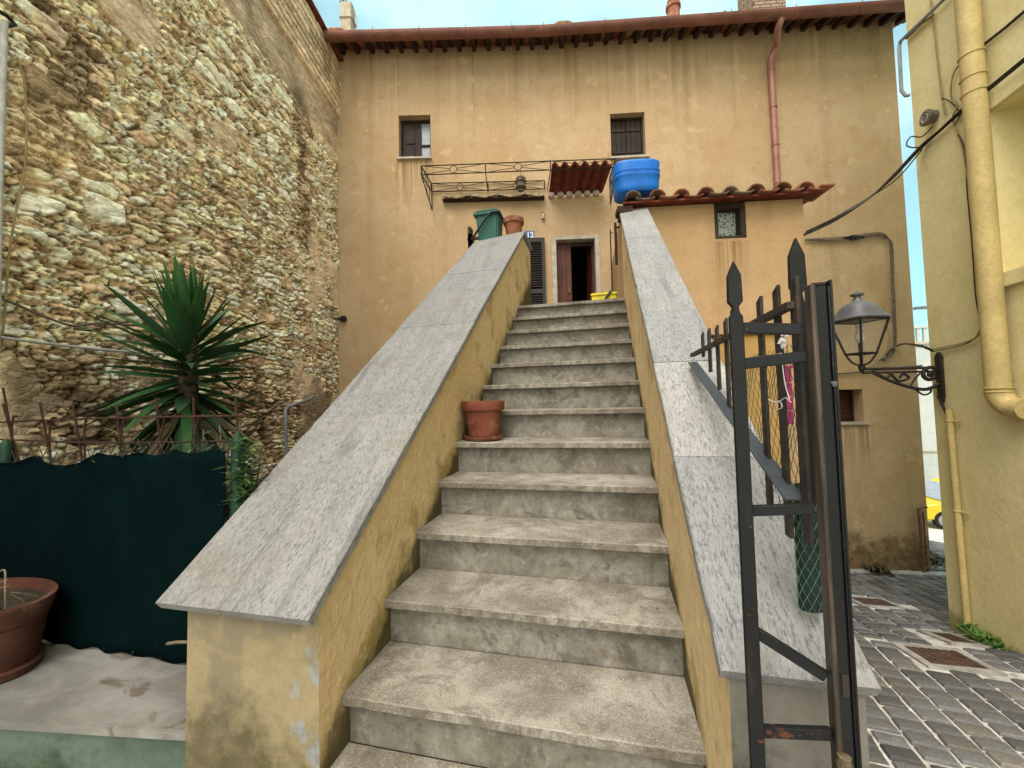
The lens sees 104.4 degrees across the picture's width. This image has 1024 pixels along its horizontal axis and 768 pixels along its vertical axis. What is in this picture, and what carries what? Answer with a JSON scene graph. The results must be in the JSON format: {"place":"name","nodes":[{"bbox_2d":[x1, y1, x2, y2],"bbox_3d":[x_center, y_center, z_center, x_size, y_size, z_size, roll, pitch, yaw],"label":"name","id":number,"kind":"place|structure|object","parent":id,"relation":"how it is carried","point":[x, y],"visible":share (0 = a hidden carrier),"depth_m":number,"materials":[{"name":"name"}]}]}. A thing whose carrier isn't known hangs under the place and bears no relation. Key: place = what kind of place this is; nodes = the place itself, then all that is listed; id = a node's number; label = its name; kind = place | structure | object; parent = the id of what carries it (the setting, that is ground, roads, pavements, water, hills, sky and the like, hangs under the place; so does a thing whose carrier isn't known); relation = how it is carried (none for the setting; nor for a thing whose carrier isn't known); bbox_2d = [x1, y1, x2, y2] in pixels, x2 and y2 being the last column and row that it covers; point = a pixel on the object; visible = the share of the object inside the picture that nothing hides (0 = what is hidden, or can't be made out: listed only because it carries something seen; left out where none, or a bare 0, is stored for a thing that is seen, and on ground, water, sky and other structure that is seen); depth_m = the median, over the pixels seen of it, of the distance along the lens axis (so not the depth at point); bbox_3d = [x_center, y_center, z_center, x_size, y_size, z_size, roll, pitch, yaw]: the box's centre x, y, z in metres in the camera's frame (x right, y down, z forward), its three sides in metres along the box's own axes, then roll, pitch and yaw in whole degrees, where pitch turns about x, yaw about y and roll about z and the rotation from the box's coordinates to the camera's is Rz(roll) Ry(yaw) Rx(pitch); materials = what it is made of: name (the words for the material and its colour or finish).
{"place":"outdoors","nodes":[
{"label":"outdoors","id":0,"kind":"place"},
{"bbox_2d":[225,472,270,522],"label":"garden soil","id":1,"kind":"structure","parent":0,"point":[261,480],"depth_m":4.36,"materials":[{"name":"brown soil"}]},
{"bbox_2d":[93,426,136,461],"bbox_3d":[-1.764,0.648,1.777,0.133,0.913,0.175,-4,-4,40],"label":"weed","id":2,"kind":"object","parent":1,"relation":"on","point":[123,445],"visible":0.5,"depth_m":1.79,"materials":[{"name":"green plant"}]},
{"bbox_2d":[72,253,273,467],"bbox_3d":[-2.453,0.120,2.968,1.212,2.119,1.161,-2,-3,13],"label":"yucca","id":3,"kind":"object","parent":1,"relation":"on","point":[182,303],"visible":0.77,"depth_m":2.88,"materials":[{"name":"green plant"}]},
{"bbox_2d":[187,422,225,452],"bbox_3d":[-1.300,0.624,1.683,0.145,0.932,0.116,1,-4,-39],"label":"weed","id":4,"kind":"object","parent":1,"relation":"on","point":[202,449],"visible":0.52,"depth_m":1.69,"materials":[{"name":"green plant"}]},
{"bbox_2d":[214,424,267,521],"bbox_3d":[-1.097,0.625,1.613,0.200,0.916,0.387,1,-3,-35],"label":"creeper","id":5,"kind":"object","parent":1,"relation":"on","point":[247,483],"visible":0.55,"depth_m":1.58,"materials":[{"name":"green plant"}]},
{"bbox_2d":[591,291,616,299],"bbox_3d":[0.920,-0.856,3.979,0.254,0.101,0.197,-2,-3,13],"label":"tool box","id":6,"kind":"object","parent":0,"point":[604,295],"visible":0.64,"depth_m":3.90,"materials":[{"name":"yellow plastic"}]},
{"bbox_2d":[313,0,928,340],"label":"sky","id":7,"kind":"structure","parent":0,"point":[377,14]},
{"bbox_2d":[435,521,1023,767],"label":"street","id":8,"kind":"structure","parent":0,"point":[935,533],"depth_m":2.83,"materials":[{"name":"grey stone"}]},
{"bbox_2d":[0,639,186,767],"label":"planter wall","id":9,"kind":"structure","parent":8,"relation":"on","point":[64,706],"depth_m":1.32,"materials":[{"name":"stone"}]},
{"bbox_2d":[0,569,57,682],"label":"planter pot","id":10,"kind":"object","parent":9,"relation":"on","point":[26,603],"visible":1,"depth_m":1.54,"materials":[{"name":"brown ceramic"}]},
{"bbox_2d":[0,388,251,663],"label":"net fence","id":11,"kind":"object","parent":9,"relation":"on","point":[111,546],"visible":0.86,"depth_m":1.68,"materials":[{"name":"fabric"}]},
{"bbox_2d":[166,640,186,644],"bbox_3d":[-1.264,0.980,1.504,0.164,0.057,0.012,-3,-3,27],"label":"fence stake","id":12,"kind":"object","parent":11,"relation":"attached to","point":[177,642],"visible":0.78,"depth_m":1.50,"materials":[{"name":"beige wood"}]},
{"bbox_2d":[0,0,343,486],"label":"rubble wall","id":13,"kind":"structure","parent":8,"relation":"on","point":[201,136],"depth_m":3.63,"materials":[{"name":"stone"}]},
{"bbox_2d":[0,19,8,360],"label":"drain conduit","id":14,"kind":"object","parent":13,"relation":"attached to","point":[4,27],"visible":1,"depth_m":2.41,"materials":[{"name":"grey metal"}]},
{"bbox_2d":[0,10,17,28],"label":"conduit hook","id":15,"kind":"object","parent":13,"relation":"attached to","point":[12,24],"visible":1,"depth_m":2.46,"materials":[{"name":"metal"}]},
{"bbox_2d":[1,57,27,349],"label":"cable","id":16,"kind":"object","parent":13,"relation":"attached to","point":[17,203],"visible":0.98,"depth_m":2.49,"materials":[{"name":"black rubber"}]},
{"bbox_2d":[2,297,138,326],"bbox_3d":[-3.057,-0.455,2.791,0.018,0.119,0.893,-1,-3,2],"label":"cable","id":17,"kind":"object","parent":13,"relation":"attached to","point":[47,317],"visible":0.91,"depth_m":2.69,"materials":[{"name":"black rubber"}]},
{"bbox_2d":[1,336,165,354],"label":"conduit","id":18,"kind":"object","parent":13,"relation":"attached to","point":[61,345],"visible":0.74,"depth_m":2.74,"materials":[{"name":"metal"}]},
{"bbox_2d":[253,353,336,373],"bbox_3d":[-3.018,-0.295,5.223,0.012,0.096,3.012,-1,-3,2],"label":"cable","id":19,"kind":"object","parent":13,"relation":"attached to","point":[297,363],"visible":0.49,"depth_m":5.59,"materials":[{"name":"grey rubber"}]},
{"bbox_2d":[284,395,313,454],"bbox_3d":[-2.948,0.583,5.516,0.041,0.874,0.698,-1,-3,2],"label":"pipe","id":20,"kind":"object","parent":13,"relation":"attached to","point":[286,424],"visible":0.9,"depth_m":5.19,"materials":[{"name":"grey plastic"}]},
{"bbox_2d":[155,207,881,767],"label":"staircase","id":21,"kind":"structure","parent":8,"relation":"on","point":[387,553],"depth_m":1.39,"materials":[{"name":"stone"}]},
{"bbox_2d":[461,395,504,440],"bbox_3d":[-0.169,0.195,2.339,0.255,0.265,0.255,-2,-3,13],"label":"flower pot","id":22,"kind":"object","parent":21,"relation":"on","point":[483,418],"visible":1,"depth_m":2.25,"materials":[{"name":"ceramic"}]},
{"bbox_2d":[472,208,503,242],"bbox_3d":[-0.256,-1.803,4.676,0.356,0.481,0.323,-2,-3,13],"label":"wheelie bin","id":23,"kind":"object","parent":21,"relation":"on","point":[489,223],"visible":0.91,"depth_m":4.57,"materials":[{"name":"green plastic"}]},
{"bbox_2d":[467,227,478,248],"bbox_3d":[-0.444,-1.697,4.716,0.160,0.320,0.100,-2,-3,13],"label":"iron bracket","id":24,"kind":"object","parent":23,"relation":"attached to","point":[470,235],"visible":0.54,"depth_m":4.68,"materials":[{"name":"black metal"}]},
{"bbox_2d":[688,238,861,767],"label":"iron gate","id":25,"kind":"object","parent":21,"relation":"on","point":[812,356],"visible":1,"depth_m":0.70,"materials":[{"name":"black metal"}]},
{"bbox_2d":[730,344,804,551],"bbox_3d":[0.599,0.129,0.965,0.013,0.400,0.441,-2,-3,13],"label":"wire netting","id":26,"kind":"object","parent":25,"relation":"attached to","point":[750,387],"visible":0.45,"depth_m":0.87,"materials":[{"name":"metal"}]},
{"bbox_2d":[768,335,791,409],"bbox_3d":[0.525,-0.025,0.784,0.015,0.156,0.105,-2,-3,13],"label":"tie wire","id":27,"kind":"object","parent":25,"relation":"attached to","point":[783,341],"visible":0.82,"depth_m":0.76,"materials":[{"name":"white plastic"}]},
{"bbox_2d":[785,365,793,423],"bbox_3d":[0.600,0.024,0.867,0.028,0.128,0.010,-2,-3,13],"label":"cloth","id":28,"kind":"object","parent":25,"relation":"attached to","point":[790,393],"visible":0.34,"depth_m":0.86,"materials":[{"name":"fabric"}]},
{"bbox_2d":[792,483,822,613],"bbox_3d":[0.598,0.329,0.803,0.049,0.252,0.030,-2,-3,13],"label":"rolled sheet","id":29,"kind":"object","parent":25,"relation":"hanging from","point":[808,581],"visible":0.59,"depth_m":0.79,"materials":[{"name":"metal"}]},
{"bbox_3d":[0.024,-1.660,4.647,0.180,0.058,0.180,-2,-3,13],"label":"pot foot","id":30,"kind":"object","parent":21,"relation":"on","visible":0},
{"bbox_2d":[503,215,523,234],"bbox_3d":[0.020,-1.808,4.654,0.247,0.235,0.247,-2,-3,13],"label":"flower pot","id":31,"kind":"object","parent":30,"relation":"on","point":[512,224],"visible":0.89,"depth_m":4.57,"materials":[{"name":"ceramic"}]},
{"bbox_2d":[323,0,930,570],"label":"ochre house","id":32,"kind":"structure","parent":8,"relation":"on","point":[769,94],"depth_m":6.97,"materials":[{"name":"beige paint"}]},
{"bbox_2d":[337,316,346,321],"bbox_3d":[-2.959,-1.135,6.922,0.152,0.110,0.110,-2,-3,13],"label":"junction box","id":33,"kind":"object","parent":32,"relation":"attached to","point":[343,318],"visible":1,"depth_m":6.88,"materials":[{"name":"black plastic"}]},
{"bbox_2d":[396,120,431,159],"bbox_3d":[-1.748,-4.411,7.208,0.621,0.834,0.280,-1,-3,0],"label":"window","id":34,"kind":"structure","parent":32,"relation":"in","point":[415,134],"depth_m":7.27,"materials":[{"name":"brown wood"}]},
{"bbox_2d":[442,191,544,202],"bbox_3d":[-0.326,-3.321,6.987,1.791,0.161,0.142,-1,-3,0],"label":"tile ledge","id":35,"kind":"object","parent":32,"relation":"attached to","point":[510,197],"visible":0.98,"depth_m":6.96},
{"bbox_2d":[421,158,615,209],"bbox_3d":[0.119,-3.370,6.769,3.215,0.488,0.608,-1,-3,2],"label":"iron canopy","id":36,"kind":"object","parent":32,"relation":"attached to","point":[550,170],"visible":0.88,"depth_m":6.51,"materials":[{"name":"metal"}]},
{"bbox_2d":[515,170,526,191],"bbox_3d":[0.146,-3.416,6.643,0.187,0.389,0.187,-2,-3,13],"label":"hanging lantern","id":37,"kind":"object","parent":36,"relation":"hanging from","point":[520,182],"visible":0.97,"depth_m":6.58,"materials":[{"name":"metal"}]},
{"bbox_2d":[548,160,612,198],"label":"canopy tiles","id":38,"kind":"object","parent":36,"relation":"on","point":[577,183],"visible":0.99,"depth_m":6.71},
{"bbox_2d":[526,231,533,237],"bbox_3d":[0.319,-2.627,7.016,0.149,0.152,0.014,-1,-3,0],"label":"number plate","id":39,"kind":"object","parent":32,"relation":"attached to","point":[529,234],"visible":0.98,"depth_m":7.01,"materials":[{"name":"blue ceramic"}]},
{"bbox_2d":[551,235,600,302],"bbox_3d":[1.171,-1.630,7.188,0.863,1.927,0.677,-2,-3,13],"label":"door","id":40,"kind":"structure","parent":32,"relation":"in","point":[561,246],"depth_m":7.08,"materials":[{"name":"wood"}]},
{"bbox_2d":[610,117,649,159],"bbox_3d":[2.070,-4.382,7.116,0.671,0.847,0.280,-1,-3,3],"label":"window","id":41,"kind":"structure","parent":32,"relation":"in","point":[626,133],"depth_m":7.17,"materials":[{"name":"brown wood"}]},
{"bbox_2d":[805,232,896,360],"bbox_3d":[5.649,-1.453,6.659,1.508,2.181,0.024,-1,-3,3],"label":"cable run","id":42,"kind":"object","parent":32,"relation":"attached to","point":[891,248],"visible":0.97,"depth_m":6.64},
{"bbox_2d":[844,235,864,239],"bbox_3d":[5.755,-2.467,6.685,0.320,0.070,0.050,-1,-3,3],"label":"splice","id":43,"kind":"object","parent":42,"relation":"attached to","point":[851,237],"visible":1,"depth_m":6.67,"materials":[{"name":"black plastic"}]},
{"bbox_2d":[839,389,869,424],"bbox_3d":[5.624,0.387,6.734,0.555,0.592,0.330,-1,-3,3],"label":"window","id":44,"kind":"structure","parent":32,"relation":"in","point":[846,396],"depth_m":6.82,"materials":[{"name":"brown wood"}]},
{"bbox_2d":[838,365,922,374],"bbox_3d":[5.899,-0.222,6.592,1.714,0.146,0.026,-1,-3,3],"label":"cable","id":45,"kind":"object","parent":32,"relation":"attached to","point":[874,370],"visible":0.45,"depth_m":6.58,"materials":[{"name":"black rubber"}]},
{"bbox_2d":[871,307,900,366],"bbox_3d":[6.153,-0.773,6.578,0.456,1.013,0.052,-2,-3,6],"label":"cable","id":46,"kind":"object","parent":32,"relation":"attached to","point":[886,349],"visible":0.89,"depth_m":6.56,"materials":[{"name":"black rubber"}]},
{"bbox_2d":[917,506,928,572],"bbox_3d":[6.647,2.514,6.402,0.174,1.086,0.054,-1,-3,-9],"label":"rusty pipe","id":47,"kind":"object","parent":32,"relation":"attached to","point":[922,544],"visible":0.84,"depth_m":6.39,"materials":[{"name":"brown metal"}]},
{"bbox_2d":[612,181,834,483],"bbox_3d":[2.383,0.598,5.210,1.927,5.598,3.694,-2,-3,13],"label":"annex","id":48,"kind":"object","parent":8,"relation":"on","point":[709,235],"visible":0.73,"depth_m":3.78,"materials":[{"name":"beige paint"}]},
{"bbox_2d":[610,230,612,291],"bbox_3d":[1.514,-1.819,5.994,0.050,1.033,0.020,-2,-3,13],"label":"wall pipe","id":49,"kind":"object","parent":48,"relation":"attached to","point":[611,261],"depth_m":5.99,"materials":[{"name":"beige metal"}]},
{"bbox_2d":[614,222,618,264],"bbox_3d":[1.104,-1.474,4.173,0.054,0.448,0.028,-2,-3,13],"label":"wall pipe","id":50,"kind":"object","parent":48,"relation":"attached to","point":[615,242],"depth_m":4.17,"materials":[{"name":"brown metal"}]},
{"bbox_2d":[611,158,659,203],"bbox_3d":[1.274,-2.082,4.108,0.457,0.314,0.329,-1,-3,3],"label":"water tub","id":51,"kind":"object","parent":48,"relation":"on","point":[641,176],"visible":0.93,"depth_m":3.96,"materials":[{"name":"blue plastic"}]},
{"bbox_2d":[714,202,746,238],"bbox_3d":[2.090,-1.562,3.864,0.295,0.356,0.128,-1,-3,4],"label":"window","id":52,"kind":"structure","parent":48,"relation":"in","point":[729,218],"depth_m":3.82,"materials":[{"name":"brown wood"}]},
{"bbox_2d":[711,331,791,481],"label":"plaster block","id":53,"kind":"structure","parent":8,"relation":"on","point":[751,344],"depth_m":3.28,"materials":[{"name":"yellow paint"}]},
{"bbox_2d":[852,596,907,609],"bbox_3d":[4.298,2.611,4.732,0.450,0.124,0.440,-2,-3,13],"label":"access cover","id":54,"kind":"object","parent":8,"relation":"on","point":[875,602],"visible":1,"depth_m":4.67,"materials":[{"name":"metal"}]},
{"bbox_2d":[850,569,945,576],"bbox_3d":[6.329,3.037,6.356,2.145,0.118,0.160,-1,-3,3],"label":"kerb strip","id":55,"kind":"object","parent":8,"relation":"on","point":[921,573],"visible":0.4,"depth_m":6.35,"materials":[{"name":"stone"}]},
{"bbox_2d":[864,562,895,577],"bbox_3d":[5.839,2.950,6.308,0.431,0.170,1.050,-2,-3,13],"label":"weed clump","id":56,"kind":"object","parent":55,"relation":"on","point":[878,569],"visible":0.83,"depth_m":6.30,"materials":[{"name":"green plant"}]},
{"bbox_2d":[913,306,926,309],"bbox_3d":[18.044,1.892,15.261,3.747,10.080,0.160,-2,-3,13],"label":"lamp arm","id":57,"kind":"object","parent":8,"relation":"on","point":[919,307],"visible":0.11,"depth_m":15.81},
{"bbox_2d":[914,325,938,482],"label":"white building","id":58,"kind":"structure","parent":8,"relation":"on","point":[929,441],"depth_m":16.91,"materials":[{"name":"paint"}]},
{"bbox_2d":[925,478,942,528],"bbox_3d":[16.367,4.287,14.314,3.892,1.520,1.644,-2,-3,13],"label":"parked car","id":59,"kind":"object","parent":8,"relation":"on","point":[933,502],"visible":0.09,"depth_m":13.99,"materials":[{"name":"yellow paint"}]},
{"bbox_2d":[930,550,945,567],"bbox_3d":[7.128,2.919,6.825,0.694,0.331,1.056,-3,-3,25],"label":"weed clump","id":60,"kind":"object","parent":8,"relation":"on","point":[934,558],"visible":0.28,"depth_m":6.65,"materials":[{"name":"green plant"}]},
{"bbox_2d":[890,642,1007,676],"bbox_3d":[3.388,2.157,3.114,0.470,0.101,0.421,-2,-3,13],"label":"access cover","id":61,"kind":"object","parent":8,"relation":"on","point":[941,658],"visible":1,"depth_m":3.08,"materials":[{"name":"metal"}]},
{"bbox_2d":[916,629,991,648],"bbox_3d":[3.940,2.290,3.561,0.280,0.145,0.416,-2,-3,13],"label":"access cover","id":62,"kind":"object","parent":8,"relation":"on","point":[952,638],"visible":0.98,"depth_m":3.52,"materials":[{"name":"metal"}]},
{"bbox_2d":[904,0,1023,653],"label":"yellow building","id":63,"kind":"structure","parent":8,"relation":"on","point":[979,424],"depth_m":3.42,"materials":[{"name":"yellow paint"}]},
{"bbox_2d":[834,292,945,413],"bbox_3d":[3.767,-0.322,4.047,0.860,1.264,0.418,-1,-3,-1],"label":"street lamp","id":64,"kind":"object","parent":63,"relation":"attached to","point":[858,311],"visible":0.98,"depth_m":3.94,"materials":[{"name":"metal"}]},
{"bbox_2d":[883,343,932,360],"bbox_3d":[5.063,-0.487,5.087,0.247,0.420,4.057,-4,-4,39],"label":"cable","id":65,"kind":"object","parent":63,"relation":"attached to","point":[921,346],"visible":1,"depth_m":4.29,"materials":[{"name":"black rubber"}]},
{"bbox_2d":[803,58,1023,235],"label":"cable bundle","id":66,"kind":"object","parent":63,"relation":"attached to","point":[945,125],"visible":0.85,"depth_m":3.75,"materials":[{"name":"black rubber"}]},
{"bbox_2d":[835,126,932,216],"bbox_3d":[3.403,-1.933,4.070,1.463,1.114,0.605,-1,-3,-5],"label":"cable","id":67,"kind":"object","parent":66,"relation":"attached to","point":[905,169],"visible":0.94,"depth_m":4.00,"materials":[{"name":"black rubber"}]},
{"bbox_2d":[905,14,934,39],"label":"cable","id":68,"kind":"object","parent":63,"relation":"attached to","point":[928,18],"visible":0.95,"depth_m":3.94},
{"bbox_2d":[897,0,944,97],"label":"bent conduit","id":69,"kind":"object","parent":63,"relation":"attached to","point":[899,51],"visible":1,"depth_m":4.18,"materials":[{"name":"grey plastic"}]},
{"bbox_2d":[919,108,939,126],"bbox_3d":[4.076,-2.601,3.876,0.099,0.150,0.150,-2,-3,13],"label":"wall fitting","id":70,"kind":"object","parent":63,"relation":"attached to","point":[929,116],"depth_m":3.85,"materials":[{"name":"grey plastic"}]},
{"bbox_2d":[930,0,946,115],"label":"cable","id":71,"kind":"object","parent":63,"relation":"attached to","point":[938,66],"visible":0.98,"depth_m":3.79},
{"bbox_2d":[931,98,978,351],"bbox_3d":[4.098,-1.514,3.756,0.010,2.373,0.554,-2,-3,14],"label":"cable","id":72,"kind":"object","parent":63,"relation":"attached to","point":[970,228],"visible":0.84,"depth_m":3.52,"materials":[{"name":"black rubber"}]},
{"bbox_2d":[933,65,979,349],"bbox_3d":[4.091,-1.602,3.737,0.014,2.511,0.558,-2,-3,14],"label":"cable","id":73,"kind":"object","parent":63,"relation":"attached to","point":[953,122],"visible":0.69,"depth_m":3.61,"materials":[{"name":"black rubber"}]},
{"bbox_2d":[984,10,1023,44],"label":"cable","id":74,"kind":"object","parent":63,"relation":"attached to","point":[1019,15],"visible":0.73,"depth_m":3.15,"materials":[{"name":"black rubber"}]},
{"bbox_2d":[953,618,1010,650],"bbox_3d":[4.123,2.199,3.447,0.308,0.123,0.585,-2,-3,13],"label":"weed clump","id":75,"kind":"object","parent":8,"relation":"on","point":[983,637],"visible":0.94,"depth_m":3.46,"materials":[{"name":"green plant"}]}
]}

